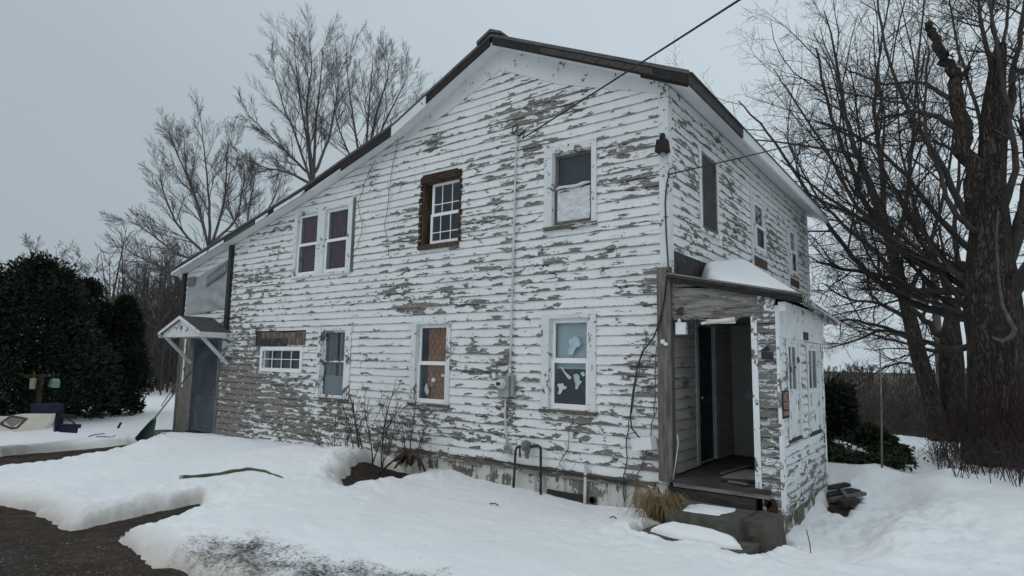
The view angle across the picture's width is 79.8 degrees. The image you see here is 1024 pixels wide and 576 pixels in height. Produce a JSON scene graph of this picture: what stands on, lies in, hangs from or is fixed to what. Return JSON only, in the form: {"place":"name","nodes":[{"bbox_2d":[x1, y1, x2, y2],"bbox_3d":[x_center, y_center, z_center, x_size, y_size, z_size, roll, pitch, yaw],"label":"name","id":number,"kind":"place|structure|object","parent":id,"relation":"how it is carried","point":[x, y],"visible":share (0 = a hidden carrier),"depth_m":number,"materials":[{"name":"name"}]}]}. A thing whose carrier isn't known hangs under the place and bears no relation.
{"place":"outdoors","nodes":[
{"label":"outdoors","id":0,"kind":"place"},
{"bbox_2d":[0,453,185,575],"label":"gravel","id":1,"kind":"structure","parent":0,"point":[71,548],"depth_m":6.03,"materials":[{"name":"grey gravel"}]},
{"bbox_2d":[0,371,967,575],"bbox_3d":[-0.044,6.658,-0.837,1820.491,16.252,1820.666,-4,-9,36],"label":"ground","id":2,"kind":"structure","parent":0,"point":[44,527],"depth_m":6.68,"materials":[{"name":"brown soil"}]},
{"bbox_2d":[0,270,41,415],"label":"cedar tree","id":3,"kind":"object","parent":2,"relation":"on","point":[4,298],"visible":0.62,"depth_m":16.54,"materials":[{"name":"green plant"}]},
{"bbox_2d":[23,374,59,403],"bbox_3d":[-12.420,3.067,16.074,0.765,1.626,0.121,7,-9,-39],"label":"feeder post","id":4,"kind":"object","parent":2,"relation":"on","point":[39,388],"visible":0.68,"depth_m":16.09,"materials":[{"name":"brown wood"}]},
{"bbox_2d":[29,372,37,388],"bbox_3d":[-12.540,2.429,16.050,0.196,0.430,0.198,-4,-9,36],"label":"bird feeder","id":5,"kind":"object","parent":4,"relation":"hanging from","point":[33,383],"visible":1,"depth_m":15.99,"materials":[{"name":"yellow plastic"}]},
{"bbox_2d":[48,376,59,387],"bbox_3d":[-12.185,2.447,16.313,0.430,0.400,0.140,-4,-9,36],"label":"bird feeder","id":6,"kind":"object","parent":4,"relation":"hanging from","point":[54,382],"visible":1,"depth_m":16.22,"materials":[{"name":"teal plastic"}]},
{"bbox_2d":[0,251,131,419],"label":"cedar tree","id":7,"kind":"object","parent":2,"relation":"on","point":[39,284],"visible":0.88,"depth_m":17.65,"materials":[{"name":"green plant"}]},
{"bbox_2d":[19,232,113,292],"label":"bare tree","id":8,"kind":"object","parent":2,"relation":"on","point":[36,251],"visible":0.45,"depth_m":45.12,"materials":[{"name":"brown plant"}]},
{"bbox_2d":[34,276,136,415],"bbox_3d":[-14.016,1.949,19.878,3.567,4.834,3.533,-4,-9,36],"label":"cedar tree","id":9,"kind":"object","parent":2,"relation":"on","point":[95,287],"visible":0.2,"depth_m":19.80,"materials":[{"name":"green plant"}]},
{"bbox_2d":[85,293,158,415],"bbox_3d":[-12.836,2.288,20.152,2.179,4.283,1.955,3,-7,-14],"label":"cedar tree","id":10,"kind":"object","parent":2,"relation":"on","point":[125,313],"visible":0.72,"depth_m":20.03,"materials":[{"name":"green plant"}]},
{"bbox_2d":[109,283,179,394],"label":"undergrowth","id":11,"kind":"object","parent":2,"relation":"on","point":[170,373],"visible":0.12,"depth_m":30.97,"materials":[{"name":"brown plant"}]},
{"bbox_2d":[75,218,220,385],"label":"woodland","id":12,"kind":"object","parent":2,"relation":"on","point":[124,286],"visible":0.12,"depth_m":38.47,"materials":[{"name":"brown plant"}]},
{"bbox_2d":[115,236,183,390],"bbox_3d":[-19.582,1.490,32.810,3.428,8.657,3.604,2,-7,-10],"label":"bare tree","id":13,"kind":"object","parent":2,"relation":"on","point":[159,294],"visible":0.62,"depth_m":32.92,"materials":[{"name":"brown plant"}]},
{"bbox_2d":[139,429,182,435],"bbox_3d":[-8.618,4.034,15.726,2.766,0.559,0.768,-4,-9,36],"label":"concrete stoop","id":14,"kind":"object","parent":2,"relation":"on","point":[160,431],"visible":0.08,"depth_m":16.36,"materials":[{"name":"grey concrete"}]},
{"bbox_2d":[135,371,191,440],"bbox_3d":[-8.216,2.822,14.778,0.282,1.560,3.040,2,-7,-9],"label":"snow shovel","id":15,"kind":"object","parent":2,"relation":"on","point":[146,432],"visible":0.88,"depth_m":13.59,"materials":[{"name":"green plastic"}]},
{"bbox_2d":[100,85,263,276],"bbox_3d":[-16.232,-2.312,30.626,5.098,15.659,7.270,-4,-9,36],"label":"bare tree","id":16,"kind":"object","parent":2,"relation":"on","point":[200,211],"visible":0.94,"depth_m":30.77,"materials":[{"name":"brown plant"}]},
{"bbox_2d":[211,150,296,227],"bbox_3d":[-14.764,-1.161,34.743,5.140,14.407,2.712,7,-9,-43],"label":"bare tree","id":17,"kind":"object","parent":2,"relation":"on","point":[259,204],"visible":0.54,"depth_m":35.30,"materials":[{"name":"brown plant"}]},
{"bbox_2d":[225,2,359,183],"bbox_3d":[-11.458,-4.801,32.010,6.282,21.230,4.856,3,-7,-17],"label":"bare tree","id":18,"kind":"object","parent":2,"relation":"on","point":[312,170],"visible":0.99,"depth_m":32.17,"materials":[{"name":"brown plant"}]},
{"bbox_2d":[200,536,392,574],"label":"clods","id":19,"kind":"object","parent":2,"relation":"on","point":[276,561],"visible":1,"depth_m":5.79,"materials":[{"name":"brown soil"}]},
{"bbox_2d":[306,398,369,447],"bbox_3d":[-3.379,2.850,11.505,1.290,1.575,0.856,-4,-9,36],"label":"bare shrub","id":20,"kind":"object","parent":2,"relation":"on","point":[347,438],"visible":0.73,"depth_m":11.34,"materials":[{"name":"brown plant"}]},
{"bbox_2d":[303,20,440,155],"bbox_3d":[-7.827,-4.939,35.142,7.954,22.429,4.362,0,-7,4],"label":"bare tree","id":21,"kind":"object","parent":2,"relation":"on","point":[376,117],"visible":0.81,"depth_m":35.69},
{"bbox_2d":[377,450,425,474],"bbox_3d":[-1.878,3.070,10.800,0.882,0.446,0.457,-2,-7,21],"label":"root stump","id":22,"kind":"object","parent":2,"relation":"on","point":[402,456],"visible":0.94,"depth_m":10.72,"materials":[{"name":"brown plant"}]},
{"bbox_2d":[393,392,430,466],"bbox_3d":[-1.725,2.436,10.618,0.716,1.364,1.022,1,-7,-4],"label":"bare shrub","id":23,"kind":"object","parent":22,"relation":"on","point":[411,437],"visible":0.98,"depth_m":10.79,"materials":[{"name":"brown plant"}]},
{"bbox_2d":[158,29,837,534],"bbox_3d":[-0.150,0.390,16.052,16.169,8.525,10.815,-4,-9,36],"label":"farmhouse","id":24,"kind":"object","parent":2,"relation":"on","point":[298,309],"visible":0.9,"depth_m":10.42,"materials":[{"name":"white wood"}]},
{"bbox_2d":[190,340,218,432],"bbox_3d":[-8.007,2.543,15.977,1.253,2.373,0.112,-4,-9,36],"label":"back door","id":25,"kind":"structure","parent":24,"relation":"in","point":[202,412],"depth_m":16.01,"materials":[{"name":"metal"}]},
{"bbox_2d":[259,347,302,372],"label":"window","id":26,"kind":"structure","parent":24,"relation":"in","point":[266,349],"depth_m":14.05,"materials":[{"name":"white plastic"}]},
{"bbox_2d":[290,197,356,278],"bbox_3d":[-4.143,-1.060,13.602,2.177,1.616,0.215,-4,-9,36],"label":"window","id":27,"kind":"structure","parent":24,"relation":"in","point":[317,233],"depth_m":13.55,"materials":[{"name":"white paint"}]},
{"bbox_2d":[313,326,352,401],"bbox_3d":[-3.716,1.587,12.907,1.138,1.555,0.197,-4,-9,36],"label":"window","id":28,"kind":"structure","parent":24,"relation":"in","point":[330,386],"depth_m":13.03,"materials":[{"name":"paint"}]},
{"bbox_2d":[355,160,375,250],"bbox_3d":[-3.064,-1.713,12.730,0.574,1.864,0.033,-4,-9,36],"label":"dead vine","id":29,"kind":"object","parent":24,"relation":"hanging from","point":[358,206],"visible":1,"depth_m":12.76,"materials":[{"name":"brown plant"}]},
{"bbox_2d":[384,138,398,254],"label":"dead vine","id":30,"kind":"object","parent":24,"relation":"hanging from","point":[388,196],"visible":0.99,"depth_m":12.31,"materials":[{"name":"brown plant"}]},
{"bbox_2d":[407,321,451,407],"bbox_3d":[-1.470,1.389,11.243,1.036,1.551,0.190,-4,-9,36],"label":"window","id":31,"kind":"structure","parent":24,"relation":"in","point":[437,390],"depth_m":11.30,"materials":[{"name":"white paint"}]},
{"bbox_2d":[417,168,462,249],"bbox_3d":[-1.300,-1.458,11.530,1.114,1.465,0.270,-4,-9,36],"label":"window","id":32,"kind":"structure","parent":24,"relation":"in","point":[429,182],"depth_m":11.64,"materials":[{"name":"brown wood"}]},
{"bbox_2d":[496,375,515,454],"bbox_3d":[-0.128,2.053,9.928,0.278,1.280,0.224,-4,-9,36],"label":"electric meter","id":33,"kind":"object","parent":24,"relation":"attached to","point":[506,386],"visible":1,"depth_m":9.96,"materials":[{"name":"grey metal"}]},
{"bbox_2d":[508,133,518,374],"bbox_3d":[0.023,-0.615,10.275,0.115,4.098,0.060,-4,-9,36],"label":"conduit","id":34,"kind":"object","parent":24,"relation":"attached to","point":[512,281],"visible":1,"depth_m":10.25,"materials":[{"name":"grey metal"}]},
{"bbox_2d":[555,413,574,479],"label":"dead vine","id":35,"kind":"object","parent":24,"relation":"attached to","point":[566,450],"visible":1,"depth_m":9.26,"materials":[{"name":"brown plant"}]},
{"bbox_2d":[538,313,597,415],"bbox_3d":[0.960,1.184,9.585,1.025,1.534,0.410,-4,-9,36],"label":"window","id":36,"kind":"structure","parent":24,"relation":"in","point":[576,333],"depth_m":9.56,"materials":[{"name":"white paint"}]},
{"bbox_2d":[542,137,597,231],"bbox_3d":[0.964,-1.629,9.835,1.005,1.386,0.220,-4,-9,36],"label":"window","id":37,"kind":"structure","parent":24,"relation":"in","point":[573,205],"depth_m":9.86,"materials":[{"name":"white paint"}]},
{"bbox_2d":[512,0,740,138],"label":"service cable","id":38,"kind":"object","parent":24,"relation":"attached to","point":[677,39],"visible":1,"depth_m":7.31,"materials":[{"name":"black rubber"}]},
{"bbox_2d":[622,329,646,501],"bbox_3d":[1.731,1.793,8.668,0.393,2.430,0.037,-4,-9,36],"label":"dead vine","id":39,"kind":"object","parent":24,"relation":"attached to","point":[628,428],"visible":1,"depth_m":8.68,"materials":[{"name":"brown plant"}]},
{"bbox_2d":[630,436,657,450],"bbox_3d":[1.827,2.151,8.473,0.339,0.218,0.160,-6,-9,44],"label":"junction box","id":40,"kind":"object","parent":24,"relation":"attached to","point":[643,443],"visible":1,"depth_m":8.40,"materials":[{"name":"white plastic"}]},
{"bbox_2d":[632,347,656,503],"bbox_3d":[1.856,1.917,8.557,0.396,2.188,0.034,-4,-9,36],"label":"dead vine","id":41,"kind":"object","parent":24,"relation":"attached to","point":[653,417],"visible":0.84,"depth_m":8.53,"materials":[{"name":"brown plant"}]},
{"bbox_2d":[630,271,667,437],"bbox_3d":[1.917,0.948,8.584,0.596,2.358,0.021,-4,-9,36],"label":"loose wire","id":42,"kind":"object","parent":24,"relation":"attached to","point":[641,356],"visible":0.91,"depth_m":8.60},
{"bbox_2d":[654,133,669,156],"bbox_3d":[2.158,-2.055,8.788,0.170,0.340,0.170,-4,-9,36],"label":"security light","id":43,"kind":"object","parent":24,"relation":"attached to","point":[662,147],"visible":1,"depth_m":8.74,"materials":[{"name":"black plastic"}]},
{"bbox_2d":[660,339,667,345],"bbox_3d":[2.099,0.752,8.466,0.104,0.084,0.050,-4,-9,36],"label":"doorbell","id":44,"kind":"object","parent":24,"relation":"attached to","point":[662,341],"visible":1,"depth_m":8.46,"materials":[{"name":"white plastic"}]},
{"bbox_2d":[673,435,678,479],"bbox_3d":[2.192,2.267,8.202,0.090,0.597,0.028,-1,-7,18],"label":"pale rod","id":45,"kind":"object","parent":24,"relation":"attached to","point":[676,457],"visible":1,"depth_m":8.19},
{"bbox_2d":[675,318,696,335],"bbox_3d":[2.378,0.533,8.343,0.276,0.244,0.090,-4,-9,36],"label":"electrical box","id":46,"kind":"object","parent":24,"relation":"attached to","point":[682,328],"visible":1,"depth_m":8.34,"materials":[{"name":"white plastic"}]},
{"bbox_2d":[698,326,713,461],"bbox_3d":[3.029,1.630,9.557,0.125,2.060,0.710,-4,-9,36],"label":"front door","id":47,"kind":"structure","parent":24,"relation":"in","point":[705,356],"depth_m":9.61,"materials":[{"name":"wood"}]},
{"bbox_2d":[698,144,721,240],"bbox_3d":[3.272,-1.569,10.177,0.090,1.431,0.983,-4,-9,36],"label":"window","id":48,"kind":"structure","parent":24,"relation":"in","point":[709,220],"depth_m":10.18,"materials":[{"name":"white paint"}]},
{"bbox_2d":[701,317,735,324],"bbox_3d":[2.724,0.435,8.103,0.449,0.095,0.058,-4,-9,36],"label":"tube light","id":49,"kind":"object","parent":24,"relation":"attached to","point":[722,321],"visible":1,"depth_m":8.06,"materials":[{"name":"white plastic"}]},
{"bbox_2d":[720,465,752,474],"bbox_3d":[3.232,2.606,8.798,0.070,0.026,0.958,-6,-9,44],"label":"loose board","id":50,"kind":"object","parent":24,"relation":"on","point":[735,469],"visible":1,"depth_m":8.73,"materials":[{"name":"grey wood"}]},
{"bbox_2d":[721,478,754,482],"bbox_3d":[3.006,2.502,7.957,0.560,0.026,0.090,-1,-7,18],"label":"loose board","id":51,"kind":"object","parent":24,"relation":"on","point":[739,480],"visible":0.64,"depth_m":7.97,"materials":[{"name":"grey wood"}]},
{"bbox_2d":[728,480,748,484],"bbox_3d":[2.881,2.482,7.808,0.060,0.026,0.260,6,-9,-37],"label":"loose board","id":52,"kind":"object","parent":24,"relation":"on","point":[736,482],"visible":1,"depth_m":7.78,"materials":[{"name":"grey wood"}]},
{"bbox_2d":[752,195,768,257],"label":"window","id":53,"kind":"structure","parent":24,"relation":"in","point":[760,238],"depth_m":12.81,"materials":[{"name":"white paint"}]},
{"bbox_2d":[760,346,772,358],"bbox_3d":[3.197,0.810,7.713,0.160,0.170,0.055,-4,-9,36],"label":"lamp socket","id":54,"kind":"object","parent":24,"relation":"attached to","point":[766,355],"visible":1,"depth_m":7.69,"materials":[{"name":"black plastic"}]},
{"bbox_2d":[697,259,843,323],"bbox_3d":[3.809,-0.076,9.317,1.740,1.104,3.200,-4,-9,36],"label":"snow heap","id":55,"kind":"object","parent":24,"relation":"on","point":[743,271],"visible":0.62,"depth_m":9.43,"materials":[{"name":"white snow"}]},
{"bbox_2d":[782,390,789,418],"bbox_3d":[3.457,1.469,7.730,0.011,0.340,0.340,-4,-9,36],"label":"warning sign","id":56,"kind":"object","parent":24,"relation":"attached to","point":[785,406],"visible":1,"depth_m":7.71,"materials":[{"name":"orange"}]},
{"bbox_2d":[784,338,803,439],"bbox_3d":[3.763,1.347,8.296,0.136,1.317,0.823,-4,-9,36],"label":"window","id":57,"kind":"structure","parent":24,"relation":"in","point":[793,375],"depth_m":8.39,"materials":[{"name":"white paint"}]},
{"bbox_2d":[788,224,800,278],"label":"window","id":58,"kind":"structure","parent":24,"relation":"in","point":[793,242],"depth_m":15.14,"materials":[{"name":"white paint"}]},
{"bbox_2d":[803,332,808,340],"bbox_3d":[4.246,0.697,8.849,0.016,0.115,0.260,-4,-9,36],"label":"number plate","id":59,"kind":"object","parent":24,"relation":"attached to","point":[805,335],"visible":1,"depth_m":8.82,"materials":[{"name":"metal"}]},
{"bbox_2d":[805,342,822,433],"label":"window","id":60,"kind":"structure","parent":24,"relation":"in","point":[815,411],"depth_m":9.43,"materials":[{"name":"white paint"}]},
{"bbox_2d":[664,75,1020,270],"bbox_3d":[15.908,-6.544,19.205,33.599,15.572,0.198,6,-8,-36],"label":"phone cable","id":61,"kind":"object","parent":24,"relation":"attached to","point":[668,177],"visible":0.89,"depth_m":9.67,"materials":[{"name":"black rubber"}]},
{"bbox_2d":[0,361,1023,575],"bbox_3d":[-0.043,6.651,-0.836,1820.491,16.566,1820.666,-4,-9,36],"label":"snow","id":62,"kind":"structure","parent":2,"relation":"on","point":[934,520],"depth_m":7.62,"materials":[{"name":"white snow"}]},
{"bbox_2d":[0,413,55,431],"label":"camper panel","id":63,"kind":"object","parent":62,"relation":"on","point":[25,422],"visible":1,"depth_m":12.46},
{"bbox_2d":[4,417,23,426],"bbox_3d":[-10.036,2.695,12.315,0.278,0.166,0.508,4,-7,-22],"label":"window pane","id":64,"kind":"structure","parent":63,"relation":"in","point":[12,421],"depth_m":12.35,"materials":[{"name":"grey glass"}]},
{"bbox_2d":[30,403,80,432],"bbox_3d":[-10.130,2.883,13.612,0.943,0.665,0.604,6,-8,-35],"label":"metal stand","id":65,"kind":"object","parent":62,"relation":"on","point":[58,410],"visible":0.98,"depth_m":13.47,"materials":[{"name":"metal"}]},
{"bbox_2d":[88,433,115,437],"bbox_3d":[-9.579,3.419,14.249,0.384,0.179,2.118,6,-9,-38],"label":"wire hoop","id":66,"kind":"object","parent":62,"relation":"on","point":[101,436],"visible":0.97,"depth_m":14.51,"materials":[{"name":"metal"}]},
{"bbox_2d":[179,467,282,478],"bbox_3d":[-4.200,2.860,9.425,1.635,0.127,0.488,1,-7,2],"label":"green pipe","id":67,"kind":"object","parent":62,"relation":"on","point":[222,473],"visible":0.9,"depth_m":9.45,"materials":[{"name":"green plastic"}]},
{"bbox_2d":[332,379,419,472],"bbox_3d":[-2.564,2.558,11.213,2.238,1.816,0.916,-4,-9,36],"label":"bare shrub","id":68,"kind":"object","parent":62,"relation":"on","point":[382,437],"visible":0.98,"depth_m":11.13,"materials":[{"name":"brown plant"}]},
{"bbox_2d":[620,487,696,523],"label":"dry grass","id":69,"kind":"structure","parent":62,"relation":"on","point":[655,507],"depth_m":7.61,"materials":[{"name":"plant"}]},
{"bbox_2d":[827,488,860,497],"bbox_3d":[5.388,3.360,10.024,0.685,0.105,0.170,4,-7,-21],"label":"plank","id":70,"kind":"object","parent":62,"relation":"on","point":[838,492],"visible":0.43,"depth_m":9.99,"materials":[{"name":"grey wood"}]},
{"bbox_2d":[838,488,849,497],"bbox_3d":[5.419,3.321,10.068,0.060,0.095,1.651,-2,-7,22],"label":"plank","id":71,"kind":"object","parent":70,"relation":"on","point":[844,493],"visible":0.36,"depth_m":9.70,"materials":[{"name":"wood"}]},
{"bbox_2d":[827,482,850,489],"bbox_3d":[5.410,3.289,10.168,0.417,0.095,0.120,3,-7,-15],"label":"plank","id":72,"kind":"object","parent":71,"relation":"on","point":[838,486],"visible":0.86,"depth_m":10.13,"materials":[{"name":"grey wood"}]},
{"bbox_2d":[827,491,866,502],"bbox_3d":[5.288,3.292,9.662,0.806,0.095,0.090,4,-8,-25],"label":"plank","id":73,"kind":"object","parent":62,"relation":"on","point":[855,494],"visible":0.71,"depth_m":9.66,"materials":[{"name":"grey wood"}]},
{"bbox_2d":[836,496,859,506],"bbox_3d":[4.993,3.175,9.094,0.275,0.124,0.160,2,-7,-5],"label":"plank","id":74,"kind":"object","parent":62,"relation":"on","point":[847,501],"visible":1,"depth_m":9.03,"materials":[{"name":"grey wood"}]},
{"bbox_2d":[851,373,926,437],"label":"undergrowth","id":75,"kind":"object","parent":62,"relation":"on","point":[896,417],"visible":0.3,"depth_m":36.89,"materials":[{"name":"plant"}]},
{"bbox_2d":[824,359,967,436],"bbox_3d":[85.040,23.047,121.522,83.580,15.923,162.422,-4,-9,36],"label":"woodland","id":76,"kind":"object","parent":62,"relation":"on","point":[911,393],"visible":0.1,"depth_m":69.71,"materials":[{"name":"brown plant"}]},
{"bbox_2d":[483,440,625,494],"bbox_3d":[0.511,2.870,9.324,2.598,1.019,0.180,-4,-9,36],"label":"pipe","id":77,"kind":"object","parent":2,"relation":"on","point":[525,446],"visible":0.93,"depth_m":9.54,"materials":[{"name":"metal"}]},
{"bbox_2d":[583,463,586,504],"bbox_3d":[1.075,2.970,9.004,0.064,0.765,0.048,-4,-9,36],"label":"vent pipe","id":78,"kind":"object","parent":2,"relation":"on","point":[585,486],"visible":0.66,"depth_m":8.99,"materials":[{"name":"white plastic"}]},
{"bbox_2d":[641,525,759,554],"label":"concrete slab","id":79,"kind":"structure","parent":2,"relation":"on","point":[750,548],"depth_m":6.75,"materials":[{"name":"grey concrete"}]},
{"bbox_2d":[650,522,742,549],"bbox_3d":[2.123,2.791,6.947,1.120,0.174,0.460,-4,-9,36],"label":"snow patch","id":80,"kind":"object","parent":79,"relation":"on","point":[678,530],"visible":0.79,"depth_m":6.85,"materials":[{"name":"white snow"}]},
{"bbox_2d":[666,500,756,540],"bbox_3d":[2.428,3.098,7.425,0.896,0.791,0.764,-4,-9,36],"label":"concrete step","id":81,"kind":"object","parent":2,"relation":"on","point":[731,524],"visible":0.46,"depth_m":7.18,"materials":[{"name":"grey concrete"}]},
{"bbox_2d":[683,504,735,515],"bbox_3d":[2.423,2.715,7.511,0.660,0.070,0.580,-4,-9,36],"label":"snow patch","id":82,"kind":"object","parent":81,"relation":"on","point":[709,509],"visible":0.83,"depth_m":7.43,"materials":[{"name":"white snow"}]},
{"bbox_2d":[743,510,785,553],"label":"concrete pier","id":83,"kind":"structure","parent":2,"relation":"on","point":[765,530],"depth_m":7.00,"materials":[{"name":"grey concrete"}]},
{"bbox_2d":[655,0,1023,467],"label":"maple tree","id":84,"kind":"object","parent":2,"relation":"on","point":[987,276],"visible":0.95,"depth_m":14.30,"materials":[{"name":"brown plant"}]},
{"bbox_2d":[824,373,863,440],"bbox_3d":[7.662,3.053,14.450,1.469,2.097,1.396,-4,-9,36],"label":"evergreen shrub","id":85,"kind":"object","parent":2,"relation":"on","point":[841,407],"visible":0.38,"depth_m":14.17,"materials":[{"name":"green plant"}]},
{"bbox_2d":[727,0,1023,441],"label":"maple tree","id":86,"kind":"object","parent":2,"relation":"on","point":[920,364],"visible":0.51,"depth_m":23.30,"materials":[{"name":"brown plant"}]},
{"bbox_2d":[838,420,917,464],"bbox_3d":[7.787,3.382,13.161,1.498,1.036,1.491,5,-8,-29],"label":"yew shrub","id":87,"kind":"object","parent":2,"relation":"on","point":[869,432],"visible":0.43,"depth_m":12.93,"materials":[{"name":"green plant"}]},
{"bbox_2d":[827,434,929,471],"bbox_3d":[7.151,3.446,12.697,2.476,1.097,1.498,-2,-7,21],"label":"evergreen bough","id":88,"kind":"object","parent":87,"relation":"attached to","point":[838,453],"visible":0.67,"depth_m":12.41,"materials":[{"name":"green plant"}]},
{"bbox_2d":[833,440,867,454],"bbox_3d":[7.058,3.325,12.739,0.677,0.308,0.202,-4,-9,36],"label":"snow patch","id":89,"kind":"object","parent":88,"relation":"on","point":[857,448],"visible":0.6,"depth_m":12.67,"materials":[{"name":"white snow"}]},
{"bbox_2d":[879,349,882,467],"bbox_3d":[6.944,2.364,11.536,0.110,2.407,0.040,-4,-9,36],"label":"tall stake","id":90,"kind":"object","parent":2,"relation":"on","point":[881,421],"visible":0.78,"depth_m":11.53,"materials":[{"name":"grey metal"}]},
{"bbox_2d":[809,1,1023,440],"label":"maple tree","id":91,"kind":"object","parent":2,"relation":"on","point":[949,334],"visible":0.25,"depth_m":21.64,"materials":[{"name":"brown plant"}]},
{"bbox_2d":[915,273,941,388],"bbox_3d":[16.481,2.586,24.082,0.884,7.794,0.414,-1,-7,18],"label":"bare tree","id":92,"kind":"object","parent":2,"relation":"on","point":[937,321],"visible":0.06,"depth_m":23.98,"materials":[{"name":"brown wood"}]},
{"bbox_2d":[918,427,1023,486],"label":"brambles","id":93,"kind":"object","parent":2,"relation":"on","point":[1018,467],"visible":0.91,"depth_m":10.61,"materials":[{"name":"brown plant"}]},
{"bbox_2d":[920,357,1023,472],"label":"thicket","id":94,"kind":"object","parent":2,"relation":"on","point":[961,430],"visible":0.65,"depth_m":12.44,"materials":[{"name":"plant"}]},
{"bbox_2d":[0,0,1023,373],"label":"sky","id":95,"kind":"structure","parent":0,"point":[83,83],"materials":[{"name":"grey"}]}
]}

